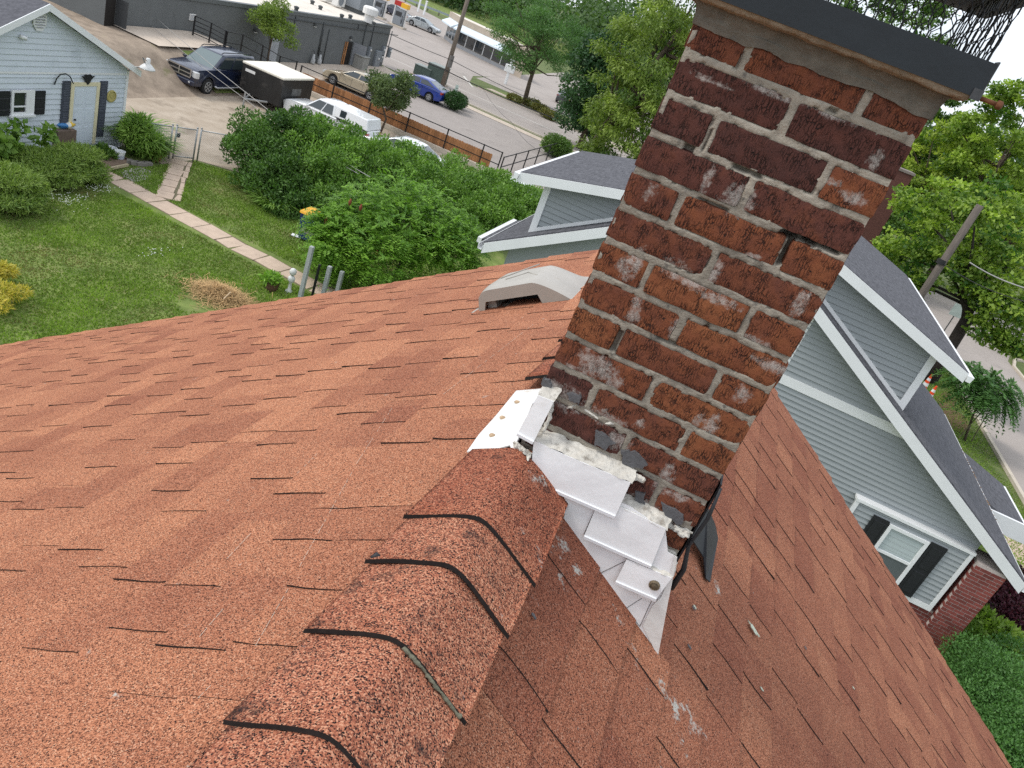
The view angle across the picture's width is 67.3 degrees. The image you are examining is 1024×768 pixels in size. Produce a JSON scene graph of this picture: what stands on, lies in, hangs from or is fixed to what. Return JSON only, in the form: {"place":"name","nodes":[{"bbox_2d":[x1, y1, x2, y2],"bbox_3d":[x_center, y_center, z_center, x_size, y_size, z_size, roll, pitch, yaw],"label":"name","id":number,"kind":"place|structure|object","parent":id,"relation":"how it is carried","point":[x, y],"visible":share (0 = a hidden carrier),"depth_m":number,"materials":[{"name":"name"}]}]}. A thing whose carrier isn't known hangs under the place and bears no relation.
{"place":"outdoors","nodes":[
{"label":"outdoors","id":0,"kind":"place"},
{"bbox_2d":[43,0,243,97],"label":"bank","id":1,"kind":"structure","parent":0,"point":[163,80],"depth_m":34.40,"materials":[{"name":"concrete"}]},
{"bbox_2d":[116,25,255,60],"bbox_3d":[-15.815,-17.433,40.692,2.550,1.474,11.160,26,27,8],"label":"landing","id":2,"kind":"object","parent":1,"relation":"on","point":[156,37],"visible":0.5,"depth_m":37.41,"materials":[{"name":"concrete"}]},
{"bbox_2d":[192,15,226,44],"bbox_3d":[-15.491,-17.883,39.306,1.912,1.183,0.089,25,26,7],"label":"landing railing","id":3,"kind":"object","parent":2,"relation":"on","point":[210,32],"visible":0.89,"depth_m":39.24,"materials":[{"name":"black metal"}]},
{"bbox_2d":[224,31,297,69],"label":"landing railing","id":4,"kind":"object","parent":2,"relation":"on","point":[241,45],"visible":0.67,"depth_m":41.18,"materials":[{"name":"black metal"}]},
{"bbox_2d":[182,50,241,92],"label":"verge","id":5,"kind":"structure","parent":1,"relation":"on","point":[219,90],"depth_m":37.42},
{"bbox_2d":[106,171,334,293],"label":"path","id":6,"kind":"structure","parent":0,"point":[211,231],"depth_m":23.17,"materials":[{"name":"concrete"}]},
{"bbox_2d":[0,149,504,344],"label":"lawn","id":7,"kind":"structure","parent":0,"point":[187,302],"depth_m":20.29,"materials":[{"name":"plant"}]},
{"bbox_2d":[0,258,21,280],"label":"golden shrub","id":8,"kind":"object","parent":7,"relation":"on","point":[8,271],"visible":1,"depth_m":16.91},
{"bbox_2d":[0,278,33,314],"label":"golden shrub","id":9,"kind":"object","parent":7,"relation":"on","point":[11,288],"visible":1,"depth_m":16.31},
{"bbox_2d":[0,158,55,215],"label":"juniper","id":10,"kind":"object","parent":7,"relation":"on","point":[23,192],"visible":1,"depth_m":19.81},
{"bbox_2d":[0,117,59,164],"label":"climbing vine","id":11,"kind":"object","parent":7,"relation":"on","point":[10,144],"visible":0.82,"depth_m":21.50,"materials":[{"name":"green plant"}]},
{"bbox_2d":[9,140,114,190],"bbox_3d":[-13.223,-6.391,22.324,2.227,1.071,3.304,26,27,8],"label":"juniper","id":12,"kind":"object","parent":7,"relation":"on","point":[75,163],"visible":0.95,"depth_m":22.21,"materials":[{"name":"plant"}]},
{"bbox_2d":[99,156,126,166],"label":"stone step","id":13,"kind":"structure","parent":7,"relation":"on","point":[113,162],"depth_m":24.98,"materials":[{"name":"brown stone"}]},
{"bbox_2d":[46,184,182,256],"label":"clover flowers","id":14,"kind":"object","parent":7,"relation":"on","point":[87,208],"visible":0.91,"depth_m":21.69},
{"bbox_2d":[122,168,150,180],"bbox_3d":[-12.208,-6.856,25.112,0.945,0.001,1.357,26,27,8],"label":"pebble patch","id":15,"kind":"object","parent":7,"relation":"on","point":[135,172],"visible":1,"depth_m":24.96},
{"bbox_2d":[105,106,185,162],"bbox_3d":[-12.906,-8.939,26.750,2.983,1.796,3.938,4,31,-31],"label":"bush","id":16,"kind":"object","parent":7,"relation":"on","point":[135,130],"visible":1,"depth_m":25.72,"materials":[{"name":"green plant"}]},
{"bbox_2d":[156,159,192,200],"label":"stone path","id":17,"kind":"structure","parent":7,"relation":"on","point":[173,183],"depth_m":25.67,"materials":[{"name":"stone"}]},
{"bbox_2d":[172,124,198,160],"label":"garden gate","id":18,"kind":"structure","parent":17,"relation":"on","point":[178,135],"depth_m":27.36,"materials":[{"name":"metal"}]},
{"bbox_2d":[155,270,272,310],"bbox_3d":[-7.440,-2.396,19.925,3.406,0.564,2.571,26,27,8],"label":"straw heap","id":19,"kind":"object","parent":7,"relation":"on","point":[215,288],"visible":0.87,"depth_m":19.72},
{"bbox_2d":[257,269,284,291],"bbox_3d":[-6.568,-2.859,21.075,0.715,0.625,0.697,26,27,8],"label":"basket planter","id":20,"kind":"object","parent":7,"relation":"on","point":[271,280],"visible":1,"depth_m":20.95,"materials":[{"name":"wicker"}]},
{"bbox_2d":[218,103,348,220],"bbox_3d":[-8.271,-8.274,28.391,4.837,3.505,7.723,9,29,-23],"label":"dark shrub","id":21,"kind":"object","parent":7,"relation":"on","point":[271,161],"visible":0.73,"depth_m":27.03,"materials":[{"name":"green plant"}]},
{"bbox_2d":[285,268,296,293],"bbox_3d":[-6.115,-2.869,21.298,0.200,0.740,0.200,26,27,8],"label":"garden bust","id":22,"kind":"object","parent":7,"relation":"on","point":[291,277],"visible":1,"depth_m":21.21,"materials":[{"name":"white stone"}]},
{"bbox_2d":[298,206,322,242],"bbox_3d":[-6.502,-5.100,24.893,0.660,1.027,0.674,26,27,8],"label":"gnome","id":23,"kind":"object","parent":7,"relation":"on","point":[303,211],"visible":0.31,"depth_m":24.64,"materials":[{"name":"multicoloured plastic"}]},
{"bbox_2d":[298,228,344,296],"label":"metal posts","id":24,"kind":"object","parent":7,"relation":"on","point":[326,278],"visible":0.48,"depth_m":21.37,"materials":[{"name":"grey metal"}]},
{"bbox_2d":[290,166,495,289],"bbox_3d":[-3.479,-4.299,23.286,5.720,3.868,4.837,26,27,8],"label":"sumac shrub","id":25,"kind":"object","parent":7,"relation":"on","point":[369,225],"visible":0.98,"depth_m":22.66,"materials":[{"name":"green plant"}]},
{"bbox_2d":[122,96,443,171],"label":"driveway","id":26,"kind":"structure","parent":0,"point":[210,113],"depth_m":32.30,"materials":[{"name":"concrete"}]},
{"bbox_2d":[148,123,173,158],"bbox_3d":[-12.266,-8.499,26.769,0.814,1.265,0.071,-4,36,-41],"label":"chain link fence","id":27,"kind":"object","parent":26,"relation":"on","point":[172,126],"visible":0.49,"depth_m":26.75,"materials":[{"name":"metal"}]},
{"bbox_2d":[166,44,254,93],"bbox_3d":[-14.465,-15.299,37.253,2.144,1.882,4.795,26,27,8],"label":"suv","id":28,"kind":"object","parent":26,"relation":"on","point":[227,62],"visible":0.75,"depth_m":36.43,"materials":[{"name":"blue paint"}]},
{"bbox_2d":[196,128,246,165],"bbox_3d":[-10.092,-8.647,28.661,3.069,1.265,0.071,-1,34,-38],"label":"chain link fence","id":29,"kind":"object","parent":26,"relation":"on","point":[200,141],"visible":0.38,"depth_m":27.91,"materials":[{"name":"metal"}]},
{"bbox_2d":[239,61,314,114],"bbox_3d":[-11.918,-14.558,37.847,2.690,1.810,3.863,26,27,8],"label":"cargo trailer","id":30,"kind":"object","parent":26,"relation":"on","point":[275,83],"visible":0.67,"depth_m":37.21,"materials":[{"name":"metal"}]},
{"bbox_2d":[283,98,380,135],"bbox_3d":[-8.791,-13.046,37.572,4.744,1.562,1.912,26,27,8],"label":"pickup","id":31,"kind":"object","parent":26,"relation":"on","point":[335,109],"visible":0.42,"depth_m":36.81,"materials":[{"name":"white paint"}]},
{"bbox_2d":[364,67,419,132],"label":"lot tree","id":32,"kind":"object","parent":26,"relation":"on","point":[380,86],"visible":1,"depth_m":40.14,"materials":[{"name":"green plant"}]},
{"bbox_2d":[363,135,443,160],"bbox_3d":[-5.323,-11.216,36.948,4.512,1.335,2.008,26,27,8],"label":"sedan","id":33,"kind":"object","parent":26,"relation":"on","point":[427,148],"visible":0.06,"depth_m":36.62,"materials":[{"name":"white paint"}]},
{"bbox_2d":[280,62,394,80],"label":"pavement","id":34,"kind":"structure","parent":0,"point":[318,68],"depth_m":51.48,"materials":[{"name":"concrete"}]},
{"bbox_2d":[352,53,370,69],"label":"utility cabinet","id":35,"kind":"object","parent":34,"relation":"on","point":[360,62],"visible":0.86,"depth_m":55.76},
{"bbox_2d":[467,105,541,140],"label":"sidewalk","id":36,"kind":"structure","parent":0,"point":[504,123],"depth_m":57.77,"materials":[{"name":"concrete"}]},
{"bbox_2d":[0,249,1011,767],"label":"shingled roof","id":37,"kind":"structure","parent":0,"point":[300,533],"depth_m":1.74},
{"bbox_2d":[472,264,587,312],"bbox_3d":[0.100,-0.398,3.386,0.396,0.263,0.440,26,27,8],"label":"roof vent","id":38,"kind":"object","parent":37,"relation":"on","point":[546,284],"visible":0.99,"depth_m":3.21,"materials":[{"name":"plastic"}]},
{"bbox_2d":[520,0,1023,555],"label":"brick chimney","id":39,"kind":"object","parent":37,"relation":"on","point":[776,148],"visible":0.68,"depth_m":1.36,"materials":[{"name":"brick"}]},
{"bbox_2d":[467,377,692,653],"bbox_3d":[0.205,0.208,1.821,0.586,0.490,0.473,26,27,8],"label":"chimney flashing","id":40,"kind":"object","parent":39,"relation":"attached to","point":[619,532],"visible":1,"depth_m":1.61,"materials":[{"name":"metal"}]},
{"bbox_2d":[671,474,723,589],"bbox_3d":[0.488,0.325,1.938,0.159,0.496,0.647,35,29,26],"label":"step flashing","id":41,"kind":"object","parent":39,"relation":"attached to","point":[703,537],"visible":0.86,"depth_m":2.11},
{"bbox_2d":[404,0,634,64],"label":"grass","id":42,"kind":"structure","parent":0,"point":[442,8],"depth_m":152.11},
{"bbox_2d":[92,1,1023,756],"bbox_3d":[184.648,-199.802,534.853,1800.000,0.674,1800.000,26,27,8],"label":"ground","id":43,"kind":"structure","parent":0,"point":[475,81],"depth_m":33.57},
{"bbox_2d":[52,128,76,144],"bbox_3d":[-14.292,-7.722,24.348,0.500,0.780,0.700,26,27,8],"label":"stool","id":44,"kind":"object","parent":43,"relation":"on","point":[64,135],"visible":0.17,"depth_m":24.18,"materials":[{"name":"brown wood"}]},
{"bbox_2d":[0,0,154,150],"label":"house","id":45,"kind":"structure","parent":43,"relation":"on","point":[57,66],"depth_m":23.11,"materials":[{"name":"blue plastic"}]},
{"bbox_2d":[8,90,35,117],"bbox_3d":[-14.274,-8.180,22.445,0.105,0.778,0.830,26,27,8],"label":"window","id":46,"kind":"structure","parent":45,"relation":"in","point":[22,102],"depth_m":22.45,"materials":[{"name":"white glass"}]},
{"bbox_2d":[72,86,96,143],"bbox_3d":[-13.727,-8.588,24.650,0.130,1.889,0.878,26,27,8],"label":"door","id":47,"kind":"structure","parent":45,"relation":"in","point":[84,96],"depth_m":24.63,"materials":[{"name":"paint"}]},
{"bbox_2d":[49,0,397,66],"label":"commercial building","id":48,"kind":"structure","parent":43,"relation":"on","point":[340,32],"depth_m":47.38,"materials":[{"name":"metal"}]},
{"bbox_2d":[104,0,115,25],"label":"doorway","id":49,"kind":"structure","parent":48,"relation":"in","point":[110,6],"depth_m":35.19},
{"bbox_2d":[115,0,128,30],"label":"door","id":50,"kind":"structure","parent":48,"relation":"in","point":[121,15],"depth_m":35.42,"materials":[{"name":"metal"}]},
{"bbox_2d":[267,33,280,61],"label":"door","id":51,"kind":"structure","parent":48,"relation":"in","point":[275,45],"depth_m":47.41,"materials":[{"name":"metal"}]},
{"bbox_2d":[340,41,352,63],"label":"doorway","id":52,"kind":"structure","parent":48,"relation":"in","point":[349,48],"depth_m":55.29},
{"bbox_2d":[349,42,366,65],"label":"door","id":53,"kind":"structure","parent":48,"relation":"in","point":[359,49],"depth_m":55.60,"materials":[{"name":"grey metal"}]},
{"bbox_2d":[311,91,484,169],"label":"retaining edge","id":54,"kind":"object","parent":43,"relation":"on","point":[398,131],"visible":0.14,"depth_m":42.55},
{"bbox_2d":[300,65,502,166],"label":"iron railing","id":55,"kind":"object","parent":54,"relation":"on","point":[410,113],"visible":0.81,"depth_m":42.38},
{"bbox_2d":[282,111,542,241],"bbox_3d":[-3.354,-7.974,31.440,12.490,3.463,7.316,3,32,-33],"label":"privet hedge","id":56,"kind":"object","parent":43,"relation":"on","point":[498,198],"visible":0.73,"depth_m":30.19,"materials":[{"name":"green plant"}]},
{"bbox_2d":[325,81,556,188],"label":"parking lot","id":57,"kind":"structure","parent":43,"relation":"on","point":[488,131],"depth_m":51.11,"materials":[{"name":"concrete"}]},
{"bbox_2d":[244,0,300,61],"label":"tree","id":58,"kind":"object","parent":57,"relation":"on","point":[273,14],"visible":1,"depth_m":43.34,"materials":[{"name":"green plant"}]},
{"bbox_2d":[322,69,373,100],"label":"sedan","id":59,"kind":"object","parent":57,"relation":"on","point":[355,79],"visible":0.59,"depth_m":47.87,"materials":[{"name":"beige paint"}]},
{"bbox_2d":[303,73,491,166],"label":"board fence","id":60,"kind":"object","parent":57,"relation":"on","point":[411,122],"visible":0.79,"depth_m":42.79,"materials":[{"name":"brown wood"}]},
{"bbox_2d":[390,74,450,101],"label":"sedan","id":61,"kind":"object","parent":57,"relation":"on","point":[430,88],"visible":0.44,"depth_m":54.45,"materials":[{"name":"blue paint"}]},
{"bbox_2d":[443,89,468,109],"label":"round shrub","id":62,"kind":"object","parent":57,"relation":"on","point":[455,100],"visible":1,"depth_m":54.55,"materials":[{"name":"green plant"}]},
{"bbox_2d":[499,142,559,171],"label":"iron handrail","id":63,"kind":"object","parent":57,"relation":"on","point":[513,163],"visible":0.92,"depth_m":45.98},
{"bbox_2d":[374,0,520,82],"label":"forecourt","id":64,"kind":"structure","parent":43,"relation":"on","point":[438,44],"depth_m":84.98,"materials":[{"name":"concrete"}]},
{"bbox_2d":[374,0,389,19],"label":"fuel pump","id":65,"kind":"object","parent":64,"relation":"on","point":[379,6],"visible":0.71,"depth_m":91.62,"materials":[{"name":"white metal"}]},
{"bbox_2d":[388,0,410,29],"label":"fuel pump","id":66,"kind":"object","parent":64,"relation":"on","point":[399,17],"visible":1,"depth_m":89.79,"materials":[{"name":"white metal"}]},
{"bbox_2d":[406,16,440,33],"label":"sedan","id":67,"kind":"object","parent":64,"relation":"on","point":[424,23],"visible":1,"depth_m":97.27,"materials":[{"name":"silver metal"}]},
{"bbox_2d":[442,11,529,77],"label":"kiosk building","id":68,"kind":"structure","parent":64,"relation":"on","point":[475,39],"depth_m":91.20,"materials":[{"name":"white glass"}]},
{"bbox_2d":[457,32,467,46],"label":"window","id":69,"kind":"structure","parent":68,"relation":"in","point":[462,39],"depth_m":92.87,"materials":[{"name":"black glass"}]},
{"bbox_2d":[465,36,476,50],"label":"window","id":70,"kind":"structure","parent":68,"relation":"in","point":[470,44],"depth_m":92.08,"materials":[{"name":"black glass"}]},
{"bbox_2d":[474,40,485,54],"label":"window","id":71,"kind":"structure","parent":68,"relation":"in","point":[479,46],"depth_m":91.25,"materials":[{"name":"black glass"}]},
{"bbox_2d":[482,44,494,58],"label":"window","id":72,"kind":"structure","parent":68,"relation":"in","point":[487,53],"depth_m":90.42,"materials":[{"name":"black glass"}]},
{"bbox_2d":[469,103,575,151],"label":"kerb","id":73,"kind":"structure","parent":43,"relation":"on","point":[508,121],"depth_m":58.83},
{"bbox_2d":[480,0,596,105],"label":"feathery tree","id":74,"kind":"object","parent":43,"relation":"on","point":[539,32],"visible":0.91,"depth_m":66.72,"materials":[{"name":"green plant"}]},
{"bbox_2d":[477,87,630,153],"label":"kerb","id":75,"kind":"structure","parent":43,"relation":"on","point":[538,113],"depth_m":68.03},
{"bbox_2d":[477,72,650,142],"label":"lot","id":76,"kind":"structure","parent":43,"relation":"on","point":[544,88],"depth_m":82.81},
{"bbox_2d":[504,60,514,84],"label":"monument sign","id":77,"kind":"object","parent":76,"relation":"on","point":[507,69],"visible":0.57,"depth_m":77.64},
{"bbox_2d":[552,25,640,148],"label":"dark tree","id":78,"kind":"object","parent":43,"relation":"on","point":[571,106],"visible":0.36,"depth_m":56.28,"materials":[{"name":"green plant"}]},
{"bbox_2d":[572,0,694,159],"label":"bright tree","id":79,"kind":"object","parent":43,"relation":"on","point":[633,106],"visible":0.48,"depth_m":41.87,"materials":[{"name":"green plant"}]},
{"bbox_2d":[432,0,1023,281],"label":"woods","id":80,"kind":"object","parent":43,"relation":"on","point":[595,15],"visible":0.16,"depth_m":153.31,"materials":[{"name":"plant"}]},
{"bbox_2d":[830,0,961,46],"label":"street tree","id":81,"kind":"object","parent":43,"relation":"on","point":[926,8],"visible":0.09,"depth_m":60.93,"materials":[{"name":"green plant"}]},
{"bbox_2d":[875,199,942,271],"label":"street tree","id":82,"kind":"object","parent":43,"relation":"on","point":[894,221],"visible":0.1,"depth_m":51.03,"materials":[{"name":"green plant"}]},
{"bbox_2d":[908,99,974,187],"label":"street tree","id":83,"kind":"object","parent":43,"relation":"on","point":[951,104],"visible":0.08,"depth_m":55.46,"materials":[{"name":"green plant"}]},
{"bbox_2d":[870,169,1023,385],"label":"maple tree","id":84,"kind":"object","parent":43,"relation":"on","point":[988,223],"visible":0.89,"depth_m":33.31,"materials":[{"name":"green plant"}]},
{"bbox_2d":[919,204,983,298],"bbox_3d":[17.183,-3.803,32.228,0.449,7.928,0.380,26,27,8],"label":"utility pole","id":85,"kind":"object","parent":43,"relation":"on","point":[950,251],"visible":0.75,"depth_m":31.25,"materials":[{"name":"brown wood"}]},
{"bbox_2d":[944,409,969,431],"bbox_3d":[18.426,1.478,32.095,1.316,0.001,2.817,29,27,15],"label":"mulch bed","id":86,"kind":"object","parent":43,"relation":"on","point":[953,417],"visible":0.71,"depth_m":32.18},
{"bbox_2d":[897,107,1023,265],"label":"street tree","id":87,"kind":"object","parent":43,"relation":"on","point":[924,170],"visible":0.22,"depth_m":51.89,"materials":[{"name":"green plant"}]},
{"bbox_2d":[916,77,1023,291],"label":"street tree","id":88,"kind":"object","parent":43,"relation":"on","point":[966,123],"visible":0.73,"depth_m":48.06,"materials":[{"name":"green plant"}]},
{"bbox_2d":[943,620,997,667],"bbox_3d":[9.925,5.737,16.863,1.436,1.044,1.867,37,30,29],"label":"fern clump","id":89,"kind":"object","parent":43,"relation":"on","point":[978,631],"visible":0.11,"depth_m":16.86,"materials":[{"name":"green plant"}]},
{"bbox_2d":[926,359,1023,441],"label":"sapling","id":90,"kind":"object","parent":43,"relation":"on","point":[981,390],"visible":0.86,"depth_m":28.98,"materials":[{"name":"green plant"}]},
{"bbox_2d":[937,628,1023,767],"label":"clipped shrub","id":91,"kind":"object","parent":43,"relation":"on","point":[988,681],"visible":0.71,"depth_m":14.54,"materials":[{"name":"plant"}]},
{"bbox_2d":[950,372,1023,503],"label":"kerb","id":92,"kind":"structure","parent":43,"relation":"on","point":[1009,473],"depth_m":29.46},
{"bbox_2d":[960,222,1023,294],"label":"street tree","id":93,"kind":"object","parent":43,"relation":"on","point":[1010,243],"visible":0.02,"depth_m":56.94,"materials":[{"name":"green plant"}]},
{"bbox_2d":[964,605,1023,666],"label":"hosta clump","id":94,"kind":"object","parent":43,"relation":"on","point":[993,624],"visible":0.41,"depth_m":17.36,"materials":[{"name":"green plant"}]},
{"bbox_2d":[982,564,1023,630],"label":"burgundy shrub","id":95,"kind":"object","parent":43,"relation":"on","point":[1003,598],"visible":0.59,"depth_m":17.96,"materials":[{"name":"purple plant"}]},
{"bbox_2d":[1012,358,1023,380],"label":"kerb","id":96,"kind":"structure","parent":43,"relation":"on","point":[1017,370],"depth_m":44.39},
{"bbox_2d":[484,88,632,153],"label":"island","id":97,"kind":"structure","parent":0,"point":[547,116],"depth_m":69.17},
{"bbox_2d":[505,92,557,120],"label":"flower bed","id":98,"kind":"object","parent":97,"relation":"on","point":[538,107],"visible":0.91,"depth_m":68.43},
{"bbox_2d":[382,47,1023,340],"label":"road","id":99,"kind":"structure","parent":0,"point":[939,305],"depth_m":63.64,"materials":[{"name":"asphalt"}]},
{"bbox_2d":[410,63,431,76],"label":"utility box","id":100,"kind":"object","parent":99,"relation":"on","point":[420,69],"visible":0.62,"depth_m":62.84,"materials":[{"name":"metal"}]},
{"bbox_2d":[427,62,450,86],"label":"utility box","id":101,"kind":"object","parent":99,"relation":"on","point":[436,74],"visible":0.48,"depth_m":62.62,"materials":[{"name":"metal"}]},
{"bbox_2d":[440,0,468,86],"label":"utility pole","id":102,"kind":"object","parent":99,"relation":"on","point":[449,63],"visible":0.83,"depth_m":60.66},
{"bbox_2d":[387,46,571,125],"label":"overhead wire","id":103,"kind":"object","parent":102,"relation":"attached to","point":[474,84],"visible":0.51,"depth_m":61.12,"materials":[{"name":"black metal"}]},
{"bbox_2d":[476,151,1023,654],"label":"grey house","id":104,"kind":"structure","parent":0,"point":[930,503],"depth_m":15.41,"materials":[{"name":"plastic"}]},
{"bbox_2d":[861,167,915,243],"bbox_3d":[18.270,-7.869,40.880,1.921,7.772,1.320,26,27,8],"label":"brick stack","id":105,"kind":"object","parent":104,"relation":"on","point":[876,222],"visible":0.29,"depth_m":39.51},
{"bbox_2d":[874,524,929,584],"bbox_3d":[7.784,3.526,15.729,0.827,1.277,0.060,26,27,8],"label":"window","id":106,"kind":"structure","parent":104,"relation":"in","point":[897,566],"depth_m":15.64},
{"bbox_2d":[563,0,1023,158],"label":"sky","id":107,"kind":"structure","parent":0,"point":[1010,52],"materials":[{"name":"white"}]},
{"bbox_2d":[922,372,1023,652],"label":"grass","id":108,"kind":"structure","parent":0,"point":[971,445],"depth_m":30.16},
{"bbox_2d":[933,314,1023,491],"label":"street","id":109,"kind":"structure","parent":0,"point":[1009,443],"depth_m":37.61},
{"bbox_2d":[944,303,961,330],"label":"street sign","id":110,"kind":"object","parent":109,"relation":"on","point":[956,310],"visible":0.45,"depth_m":42.94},
{"bbox_2d":[1006,536,1023,567],"bbox_3d":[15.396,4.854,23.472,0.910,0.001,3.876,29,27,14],"label":"flowering shrub","id":111,"kind":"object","parent":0,"point":[1015,549],"depth_m":23.12,"materials":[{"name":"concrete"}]},
{"label":"corner verge","id":112,"kind":"structure","parent":0,"visible":0},
{"bbox_2d":[540,132,572,157],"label":"verge shrub","id":113,"kind":"object","parent":112,"relation":"on","point":[563,147],"visible":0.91,"depth_m":51.95,"materials":[{"name":"green plant"}]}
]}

